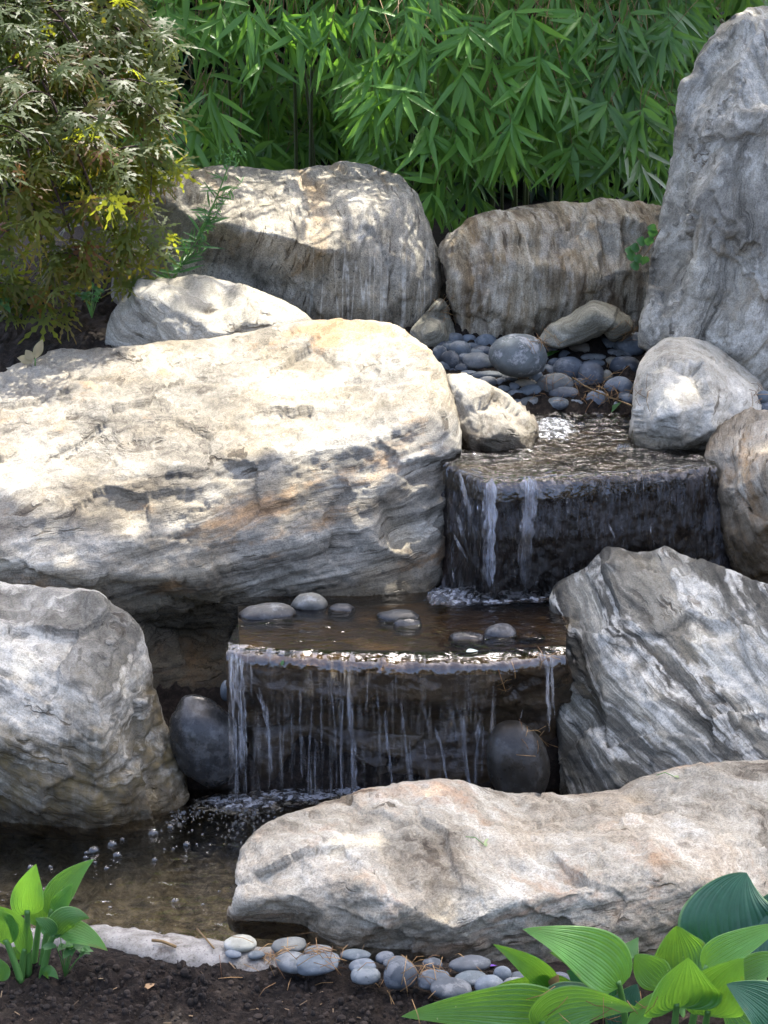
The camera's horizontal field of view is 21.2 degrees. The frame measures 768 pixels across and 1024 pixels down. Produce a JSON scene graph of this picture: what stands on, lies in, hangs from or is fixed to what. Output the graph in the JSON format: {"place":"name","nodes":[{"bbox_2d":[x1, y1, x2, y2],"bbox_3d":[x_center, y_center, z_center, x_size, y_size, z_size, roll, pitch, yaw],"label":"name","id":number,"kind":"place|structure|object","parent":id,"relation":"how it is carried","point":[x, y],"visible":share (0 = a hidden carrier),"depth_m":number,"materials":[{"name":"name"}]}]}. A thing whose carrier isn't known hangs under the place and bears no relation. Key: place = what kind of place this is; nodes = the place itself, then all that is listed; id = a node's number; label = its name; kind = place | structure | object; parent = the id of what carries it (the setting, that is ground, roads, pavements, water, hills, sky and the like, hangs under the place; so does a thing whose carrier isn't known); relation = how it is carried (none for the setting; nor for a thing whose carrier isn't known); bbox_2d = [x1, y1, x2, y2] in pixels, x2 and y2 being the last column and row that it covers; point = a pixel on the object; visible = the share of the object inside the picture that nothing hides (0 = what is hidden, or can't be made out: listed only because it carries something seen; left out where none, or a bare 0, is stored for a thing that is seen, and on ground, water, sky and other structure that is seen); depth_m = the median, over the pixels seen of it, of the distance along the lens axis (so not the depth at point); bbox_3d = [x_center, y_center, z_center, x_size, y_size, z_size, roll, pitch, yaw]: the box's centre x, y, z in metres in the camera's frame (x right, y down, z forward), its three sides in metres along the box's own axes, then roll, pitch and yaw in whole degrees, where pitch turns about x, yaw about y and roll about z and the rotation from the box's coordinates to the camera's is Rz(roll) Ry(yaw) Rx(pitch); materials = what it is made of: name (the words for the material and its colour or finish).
{"place":"outdoors","nodes":[
{"label":"outdoors","id":0,"kind":"place"},
{"bbox_2d":[0,188,767,1023],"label":"ground","id":1,"kind":"structure","parent":0,"point":[182,882],"depth_m":4.41,"materials":[{"name":"soil"}]},
{"bbox_2d":[0,297,10,312],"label":"herb","id":2,"kind":"object","parent":1,"relation":"on","point":[6,306],"visible":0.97,"depth_m":5.55,"materials":[{"name":"green plant"}]},
{"bbox_2d":[0,859,107,983],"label":"hosta","id":3,"kind":"object","parent":1,"relation":"on","point":[49,912],"visible":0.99,"depth_m":3.57,"materials":[{"name":"green plant"}]},
{"bbox_2d":[41,934,92,976],"bbox_3d":[-0.551,0.773,3.592,0.056,0.100,0.098,8,15,30],"label":"herb","id":4,"kind":"object","parent":1,"relation":"on","point":[70,949],"visible":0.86,"depth_m":3.60,"materials":[{"name":"green plant"}]},
{"bbox_2d":[75,281,104,317],"bbox_3d":[-0.809,-0.579,5.613,0.088,0.099,0.077,0,13,0],"label":"herb","id":5,"kind":"object","parent":1,"relation":"on","point":[86,296],"visible":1,"depth_m":5.61,"materials":[{"name":"green plant"}]},
{"bbox_2d":[0,581,188,840],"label":"boulder","id":6,"kind":"object","parent":1,"relation":"on","point":[86,753],"visible":1,"depth_m":4.37,"materials":[{"name":"stone"}]},
{"bbox_2d":[0,0,204,344],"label":"maple shrub","id":7,"kind":"object","parent":1,"relation":"on","point":[51,62],"visible":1,"depth_m":5.58,"materials":[{"name":"green plant"}]},
{"bbox_2d":[0,924,277,971],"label":"pond rim","id":8,"kind":"object","parent":1,"relation":"on","point":[191,951],"visible":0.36,"depth_m":3.70,"materials":[{"name":"stone"}]},
{"bbox_2d":[151,939,176,947],"bbox_3d":[-0.394,0.774,3.690,0.054,0.007,0.010,8,15,31],"label":"twig","id":9,"kind":"object","parent":8,"relation":"on","point":[165,942],"visible":1,"depth_m":3.69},
{"bbox_2d":[225,950,240,957],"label":"pebble","id":10,"kind":"object","parent":8,"relation":"on","point":[232,954],"visible":1,"depth_m":3.65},
{"bbox_2d":[223,934,256,952],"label":"pebble","id":11,"kind":"object","parent":8,"relation":"on","point":[241,945],"visible":1,"depth_m":3.66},
{"bbox_2d":[248,950,264,958],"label":"pebble","id":12,"kind":"object","parent":8,"relation":"on","point":[257,954],"visible":1,"depth_m":3.64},
{"bbox_2d":[271,937,306,952],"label":"pebble","id":13,"kind":"object","parent":8,"relation":"on","point":[300,942],"visible":0.76,"depth_m":3.66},
{"bbox_2d":[82,0,270,199],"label":"bamboo","id":14,"kind":"object","parent":1,"relation":"on","point":[219,131],"visible":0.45,"depth_m":6.25,"materials":[{"name":"green plant"}]},
{"bbox_2d":[151,145,245,278],"bbox_3d":[-0.534,-0.833,5.781,0.307,0.397,0.122,7,15,27],"label":"weed","id":15,"kind":"object","parent":1,"relation":"on","point":[177,269],"visible":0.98,"depth_m":5.76,"materials":[{"name":"green plant"}]},
{"bbox_2d":[169,694,240,786],"bbox_3d":[-0.391,0.500,4.497,0.154,0.204,0.128,0,13,0],"label":"stone","id":16,"kind":"object","parent":1,"relation":"on","point":[202,729],"visible":1,"depth_m":4.45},
{"bbox_2d":[105,274,311,347],"bbox_3d":[-0.476,-0.564,5.829,0.590,0.233,0.531,0,13,0],"label":"boulder","id":17,"kind":"object","parent":1,"relation":"on","point":[193,307],"visible":0.74,"depth_m":5.65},
{"bbox_2d":[220,680,226,700],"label":"stone","id":18,"kind":"object","parent":1,"relation":"on","point":[223,690],"visible":0.38,"depth_m":4.62,"materials":[{"name":"stone"}]},
{"bbox_2d":[0,318,461,692],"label":"boulder","id":19,"kind":"object","parent":1,"relation":"on","point":[179,501],"visible":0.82,"depth_m":4.88,"materials":[{"name":"stone"}]},
{"bbox_2d":[18,339,42,365],"bbox_3d":[-0.931,-0.414,5.410,0.071,0.084,0.015,0,13,0],"label":"seedling","id":20,"kind":"object","parent":19,"relation":"on","point":[28,357],"visible":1,"depth_m":5.41,"materials":[{"name":"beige plant"}]},
{"bbox_2d":[0,951,514,1023],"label":"mulch","id":21,"kind":"object","parent":1,"relation":"on","point":[191,1002],"visible":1,"depth_m":3.54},
{"bbox_2d":[109,161,442,327],"bbox_3d":[-0.316,-0.764,6.144,0.978,0.553,0.748,0,13,0],"label":"boulder","id":22,"kind":"object","parent":1,"relation":"on","point":[346,240],"visible":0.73,"depth_m":5.91,"materials":[{"name":"stone"}]},
{"bbox_2d":[275,951,302,973],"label":"pebble","id":23,"kind":"object","parent":1,"relation":"on","point":[287,963],"visible":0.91,"depth_m":3.58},
{"bbox_2d":[202,0,387,170],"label":"bamboo","id":24,"kind":"object","parent":1,"relation":"on","point":[314,30],"visible":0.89,"depth_m":6.77,"materials":[{"name":"green plant"}]},
{"bbox_2d":[296,953,337,975],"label":"pebble","id":25,"kind":"object","parent":1,"relation":"on","point":[309,967],"visible":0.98,"depth_m":3.57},
{"bbox_2d":[304,944,331,953],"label":"pebble","id":26,"kind":"object","parent":1,"relation":"on","point":[312,946],"visible":0.47,"depth_m":3.65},
{"bbox_2d":[340,949,370,960],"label":"pebble","id":27,"kind":"object","parent":1,"relation":"on","point":[351,954],"visible":0.96,"depth_m":3.63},
{"bbox_2d":[349,958,375,970],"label":"pebble","id":28,"kind":"object","parent":1,"relation":"on","point":[357,963],"visible":0.67,"depth_m":3.59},
{"bbox_2d":[350,966,380,984],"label":"pebble","id":29,"kind":"object","parent":1,"relation":"on","point":[367,975],"visible":1,"depth_m":3.54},
{"bbox_2d":[1,0,754,202],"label":"hedge","id":30,"kind":"object","parent":1,"relation":"on","point":[541,196],"visible":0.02,"depth_m":8.39,"materials":[{"name":"green plant"}]},
{"bbox_2d":[376,951,393,963],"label":"pebble","id":31,"kind":"object","parent":1,"relation":"on","point":[382,956],"visible":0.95,"depth_m":3.62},
{"bbox_2d":[383,956,407,966],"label":"pebble","id":32,"kind":"object","parent":1,"relation":"on","point":[395,958],"visible":0.48,"depth_m":3.61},
{"bbox_2d":[226,655,572,783],"bbox_3d":[0.046,0.501,4.603,0.795,0.471,0.369,0,13,0],"label":"stone weir","id":33,"kind":"object","parent":1,"relation":"on","point":[428,727],"visible":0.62,"depth_m":4.50,"materials":[{"name":"stone"}]},
{"bbox_2d":[229,672,493,798],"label":"waterfall","id":34,"kind":"structure","parent":33,"relation":"attached to","point":[332,680],"depth_m":4.41,"materials":[{"name":"liquid"}]},
{"bbox_2d":[238,606,565,654],"bbox_3d":[0.046,0.273,4.686,0.796,0.050,0.472,0,13,0],"label":"stream bed","id":35,"kind":"object","parent":33,"relation":"on","point":[240,608],"visible":0.05,"depth_m":4.78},
{"bbox_2d":[238,602,295,619],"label":"stone","id":36,"kind":"object","parent":35,"relation":"on","point":[272,610],"visible":0.59,"depth_m":4.63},
{"bbox_2d":[291,592,327,609],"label":"stone","id":37,"kind":"object","parent":35,"relation":"on","point":[309,601],"visible":0.69,"depth_m":4.69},
{"bbox_2d":[329,603,354,611],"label":"stone","id":38,"kind":"object","parent":35,"relation":"on","point":[345,607],"visible":0.59,"depth_m":4.69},
{"bbox_2d":[226,589,568,675],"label":"stream water","id":39,"kind":"structure","parent":35,"relation":"on","point":[362,637],"depth_m":4.47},
{"bbox_2d":[424,586,549,604],"bbox_3d":[0.293,0.175,4.861,0.422,0.023,0.237,-2,13,-8],"label":"foam","id":40,"kind":"object","parent":39,"relation":"on","point":[458,594],"visible":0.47,"depth_m":4.80,"materials":[{"name":"liquid"}]},
{"bbox_2d":[431,585,548,604],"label":"churned water","id":41,"kind":"structure","parent":39,"relation":"on","point":[487,593],"depth_m":4.79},
{"bbox_2d":[377,609,418,619],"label":"stone","id":42,"kind":"object","parent":35,"relation":"on","point":[393,614],"visible":0.62,"depth_m":4.62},
{"bbox_2d":[393,617,420,625],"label":"stone","id":43,"kind":"object","parent":35,"relation":"on","point":[405,621],"visible":0.62,"depth_m":4.57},
{"bbox_2d":[450,631,482,638],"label":"stone","id":44,"kind":"object","parent":35,"relation":"on","point":[465,635],"visible":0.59,"depth_m":4.47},
{"bbox_2d":[484,623,516,636],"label":"stone","id":45,"kind":"object","parent":35,"relation":"on","point":[502,630],"visible":0.59,"depth_m":4.49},
{"bbox_2d":[384,960,417,989],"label":"pebble","id":46,"kind":"object","parent":1,"relation":"on","point":[393,975],"visible":0.96,"depth_m":3.52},
{"bbox_2d":[328,0,525,232],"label":"bamboo","id":47,"kind":"object","parent":1,"relation":"on","point":[387,106],"visible":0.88,"depth_m":6.21,"materials":[{"name":"green plant"}]},
{"bbox_2d":[410,298,454,346],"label":"boulder","id":48,"kind":"object","parent":1,"relation":"on","point":[429,329],"visible":0.8,"depth_m":5.88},
{"bbox_2d":[422,957,442,969],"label":"pebble","id":49,"kind":"object","parent":1,"relation":"on","point":[434,961],"visible":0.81,"depth_m":3.59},
{"bbox_2d":[417,969,449,989],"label":"pebble","id":50,"kind":"object","parent":1,"relation":"on","point":[423,983],"visible":0.68,"depth_m":3.52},
{"bbox_2d":[432,345,446,361],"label":"pebble","id":51,"kind":"object","parent":1,"relation":"on","point":[438,351],"visible":0.69,"depth_m":5.79,"materials":[{"name":"stone"}]},
{"bbox_2d":[441,350,458,368],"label":"pebble","id":52,"kind":"object","parent":1,"relation":"on","point":[450,359],"visible":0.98,"depth_m":5.75,"materials":[{"name":"stone"}]},
{"bbox_2d":[430,976,471,998],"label":"pebble","id":53,"kind":"object","parent":1,"relation":"on","point":[443,987],"visible":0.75,"depth_m":3.48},
{"bbox_2d":[449,333,462,341],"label":"pebble","id":54,"kind":"object","parent":1,"relation":"on","point":[453,337],"visible":0.75,"depth_m":5.88,"materials":[{"name":"stone"}]},
{"bbox_2d":[448,340,470,354],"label":"pebble","id":55,"kind":"object","parent":1,"relation":"on","point":[458,347],"visible":0.78,"depth_m":5.80,"materials":[{"name":"stone"}]},
{"bbox_2d":[455,363,467,370],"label":"pebble","id":56,"kind":"object","parent":1,"relation":"on","point":[462,367],"visible":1,"depth_m":5.74,"materials":[{"name":"stone"}]},
{"bbox_2d":[448,955,490,972],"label":"pebble","id":57,"kind":"object","parent":1,"relation":"on","point":[466,963],"visible":0.94,"depth_m":3.58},
{"bbox_2d":[463,334,475,341],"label":"pebble","id":58,"kind":"object","parent":1,"relation":"on","point":[467,337],"visible":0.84,"depth_m":5.88,"materials":[{"name":"stone"}]},
{"bbox_2d":[455,970,485,986],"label":"pebble","id":59,"kind":"object","parent":1,"relation":"on","point":[470,977],"visible":0.68,"depth_m":3.54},
{"bbox_2d":[462,352,492,368],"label":"pebble","id":60,"kind":"object","parent":1,"relation":"on","point":[475,360],"visible":0.92,"depth_m":5.74,"materials":[{"name":"stone"}]},
{"bbox_2d":[473,346,489,354],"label":"pebble","id":61,"kind":"object","parent":1,"relation":"on","point":[485,349],"visible":0.53,"depth_m":5.82,"materials":[{"name":"stone"}]},
{"bbox_2d":[476,334,495,345],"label":"pebble","id":62,"kind":"object","parent":1,"relation":"on","point":[484,339],"visible":0.73,"depth_m":5.85,"materials":[{"name":"stone"}]},
{"bbox_2d":[471,371,502,377],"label":"pebble","id":63,"kind":"object","parent":1,"relation":"on","point":[479,374],"visible":0.69,"depth_m":5.71,"materials":[{"name":"stone"}]},
{"bbox_2d":[479,376,496,385],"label":"pebble","id":64,"kind":"object","parent":1,"relation":"on","point":[491,380],"visible":0.52,"depth_m":5.67,"materials":[{"name":"stone"}]},
{"bbox_2d":[474,975,503,990],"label":"pebble","id":65,"kind":"object","parent":1,"relation":"on","point":[484,981],"visible":0.52,"depth_m":3.50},
{"bbox_2d":[218,294,767,1023],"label":"pine needles","id":66,"kind":"object","parent":1,"relation":"on","point":[316,948],"visible":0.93,"depth_m":3.64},
{"bbox_2d":[227,760,767,963],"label":"boulder","id":67,"kind":"object","parent":1,"relation":"on","point":[410,870],"visible":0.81,"depth_m":3.84,"materials":[{"name":"stone"}]},
{"bbox_2d":[493,966,511,981],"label":"pebble","id":68,"kind":"object","parent":1,"relation":"on","point":[503,973],"visible":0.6,"depth_m":3.55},
{"bbox_2d":[488,333,546,376],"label":"cobble","id":69,"kind":"object","parent":1,"relation":"on","point":[511,355],"visible":1,"depth_m":5.58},
{"bbox_2d":[515,379,536,386],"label":"pebble","id":70,"kind":"object","parent":1,"relation":"on","point":[522,382],"visible":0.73,"depth_m":5.67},
{"bbox_2d":[519,384,541,394],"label":"pebble","id":71,"kind":"object","parent":1,"relation":"on","point":[529,389],"visible":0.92,"depth_m":5.63,"materials":[{"name":"stone"}]},
{"bbox_2d":[445,0,620,209],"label":"bamboo","id":72,"kind":"object","parent":1,"relation":"on","point":[543,107],"visible":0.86,"depth_m":6.21,"materials":[{"name":"green plant"}]},
{"bbox_2d":[438,197,661,336],"bbox_3d":[0.506,-0.690,6.057,0.707,0.458,0.514,-4,14,-18],"label":"boulder","id":73,"kind":"object","parent":1,"relation":"on","point":[524,269],"visible":0.77,"depth_m":5.89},
{"bbox_2d":[548,974,558,985],"bbox_3d":[0.285,0.786,3.445,0.019,0.029,0.010,9,16,33],"label":"fallen leaf","id":74,"kind":"object","parent":1,"relation":"on","point":[553,980],"visible":0.76,"depth_m":3.44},
{"bbox_2d":[536,373,572,391],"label":"pebble","id":75,"kind":"object","parent":1,"relation":"on","point":[564,381],"visible":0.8,"depth_m":5.63,"materials":[{"name":"stone"}]},
{"bbox_2d":[549,386,577,397],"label":"pebble","id":76,"kind":"object","parent":1,"relation":"on","point":[568,391],"visible":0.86,"depth_m":5.61,"materials":[{"name":"stone"}]},
{"bbox_2d":[553,356,582,379],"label":"pebble","id":77,"kind":"object","parent":1,"relation":"on","point":[564,365],"visible":0.61,"depth_m":5.70,"materials":[{"name":"stone"}]},
{"bbox_2d":[569,342,589,352],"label":"pebble","id":78,"kind":"object","parent":1,"relation":"on","point":[584,347],"visible":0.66,"depth_m":5.82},
{"bbox_2d":[401,872,767,1023],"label":"hosta","id":79,"kind":"object","parent":1,"relation":"on","point":[708,959],"visible":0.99,"depth_m":3.37,"materials":[{"name":"green plant"}]},
{"bbox_2d":[539,300,633,348],"bbox_3d":[0.569,-0.541,5.880,0.285,0.150,0.393,0,13,0],"label":"boulder","id":80,"kind":"object","parent":1,"relation":"on","point":[590,320],"visible":0.98,"depth_m":5.72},
{"bbox_2d":[440,466,732,596],"bbox_3d":[0.488,0.064,4.919,0.734,0.357,0.299,0,13,0],"label":"stone weir","id":81,"kind":"object","parent":1,"relation":"on","point":[609,526],"visible":0.6,"depth_m":4.82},
{"bbox_2d":[447,472,716,598],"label":"waterfall","id":82,"kind":"structure","parent":81,"relation":"attached to","point":[524,524],"depth_m":4.76,"materials":[{"name":"liquid"}]},
{"bbox_2d":[578,361,603,384],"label":"pebble","id":83,"kind":"object","parent":1,"relation":"on","point":[587,369],"visible":0.83,"depth_m":5.67,"materials":[{"name":"stone"}]},
{"bbox_2d":[580,353,605,359],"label":"pebble","id":84,"kind":"object","parent":1,"relation":"on","point":[590,356],"visible":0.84,"depth_m":5.79,"materials":[{"name":"stone"}]},
{"bbox_2d":[586,390,607,404],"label":"pebble","id":85,"kind":"object","parent":1,"relation":"on","point":[598,401],"visible":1,"depth_m":5.58,"materials":[{"name":"stone"}]},
{"bbox_2d":[572,377,632,406],"bbox_3d":[0.622,-0.295,5.427,0.108,0.060,0.476,-3,13,-13],"label":"twig","id":86,"kind":"object","parent":85,"relation":"on","point":[601,393],"visible":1,"depth_m":5.58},
{"bbox_2d":[599,335,615,348],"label":"pebble","id":87,"kind":"object","parent":1,"relation":"on","point":[606,341],"visible":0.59,"depth_m":5.84,"materials":[{"name":"stone"}]},
{"bbox_2d":[604,376,632,392],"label":"pebble","id":88,"kind":"object","parent":1,"relation":"on","point":[625,384],"visible":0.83,"depth_m":5.62,"materials":[{"name":"stone"}]},
{"bbox_2d":[607,348,631,356],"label":"pebble","id":89,"kind":"object","parent":1,"relation":"on","point":[618,352],"visible":0.71,"depth_m":5.81,"materials":[{"name":"stone"}]},
{"bbox_2d":[609,356,639,371],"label":"pebble","id":90,"kind":"object","parent":1,"relation":"on","point":[619,363],"visible":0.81,"depth_m":5.72,"materials":[{"name":"stone"}]},
{"bbox_2d":[619,392,632,402],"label":"pebble","id":91,"kind":"object","parent":1,"relation":"on","point":[625,398],"visible":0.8,"depth_m":5.59,"materials":[{"name":"stone"}]},
{"bbox_2d":[615,332,644,354],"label":"pebble","id":92,"kind":"object","parent":1,"relation":"on","point":[630,346],"visible":0.59,"depth_m":5.81,"materials":[{"name":"stone"}]},
{"bbox_2d":[537,0,767,205],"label":"bamboo","id":93,"kind":"object","parent":1,"relation":"on","point":[653,44],"visible":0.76,"depth_m":6.23,"materials":[{"name":"green plant"}]},
{"bbox_2d":[549,546,767,794],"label":"boulder","id":94,"kind":"object","parent":1,"relation":"on","point":[667,652],"visible":0.85,"depth_m":4.47,"materials":[{"name":"stone"}]},
{"bbox_2d":[638,6,767,390],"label":"boulder","id":95,"kind":"object","parent":1,"relation":"on","point":[708,276],"visible":0.96,"depth_m":5.40,"materials":[{"name":"stone"}]},
{"bbox_2d":[625,224,660,270],"bbox_3d":[0.714,-0.717,5.546,0.127,0.125,0.051,-9,16,-34],"label":"creeper","id":96,"kind":"object","parent":95,"relation":"attached to","point":[637,259],"visible":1,"depth_m":5.53,"materials":[{"name":"green plant"}]},
{"bbox_2d":[704,407,767,583],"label":"boulder","id":97,"kind":"object","parent":1,"relation":"on","point":[736,450],"visible":0.95,"depth_m":4.84,"materials":[{"name":"grey stone"}]},
{"bbox_2d":[761,402,767,409],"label":"pebble","id":98,"kind":"object","parent":97,"relation":"on","point":[764,406],"visible":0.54,"depth_m":5.18,"materials":[{"name":"stone"}]},
{"bbox_2d":[758,390,767,402],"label":"pebble","id":99,"kind":"object","parent":98,"relation":"on","point":[764,397],"visible":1,"depth_m":5.17,"materials":[{"name":"stone"}]},
{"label":"stream bed","id":100,"kind":"structure","parent":1,"relation":"on","visible":0},
{"bbox_2d":[447,373,538,451],"bbox_3d":[0.276,-0.259,5.235,0.240,0.195,0.446,0,13,0],"label":"boulder","id":101,"kind":"object","parent":100,"relation":"on","point":[493,418],"visible":0.92,"depth_m":5.10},
{"bbox_2d":[628,337,763,449],"bbox_3d":[0.816,-0.289,5.272,0.340,0.288,0.581,5,14,21],"label":"boulder","id":102,"kind":"object","parent":100,"relation":"on","point":[699,392],"visible":0.88,"depth_m":5.11,"materials":[{"name":"white stone"}]},
{"bbox_2d":[538,417,575,439],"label":"churned water","id":103,"kind":"structure","parent":0,"point":[553,419],"depth_m":5.32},
{"bbox_2d":[441,411,716,502],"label":"stream water","id":104,"kind":"structure","parent":0,"point":[587,458],"depth_m":4.88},
{"bbox_2d":[521,397,537,405],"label":"pebble","id":105,"kind":"object","parent":104,"relation":"on","point":[525,400],"visible":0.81,"depth_m":5.58,"materials":[{"name":"stone"}]},
{"bbox_2d":[548,397,568,409],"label":"pebble","id":106,"kind":"object","parent":104,"relation":"on","point":[559,405],"visible":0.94,"depth_m":5.56,"materials":[{"name":"stone"}]},
{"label":"pond water","id":107,"kind":"structure","parent":0,"visible":0},
{"bbox_2d":[158,788,342,853],"bbox_3d":[-0.246,0.634,4.489,0.630,0.010,0.345,-11,17,-39],"label":"foam","id":108,"kind":"object","parent":107,"relation":"on","point":[207,806],"visible":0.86,"depth_m":4.44,"materials":[{"name":"liquid"}]},
{"bbox_2d":[194,787,364,814],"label":"churned water","id":109,"kind":"structure","parent":107,"relation":"on","point":[290,796],"depth_m":4.51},
{"bbox_2d":[486,720,549,793],"bbox_3d":[0.290,0.542,4.435,0.139,0.192,0.111,0,13,0],"label":"stone","id":110,"kind":"object","parent":107,"relation":"on","point":[510,769],"visible":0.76,"depth_m":4.39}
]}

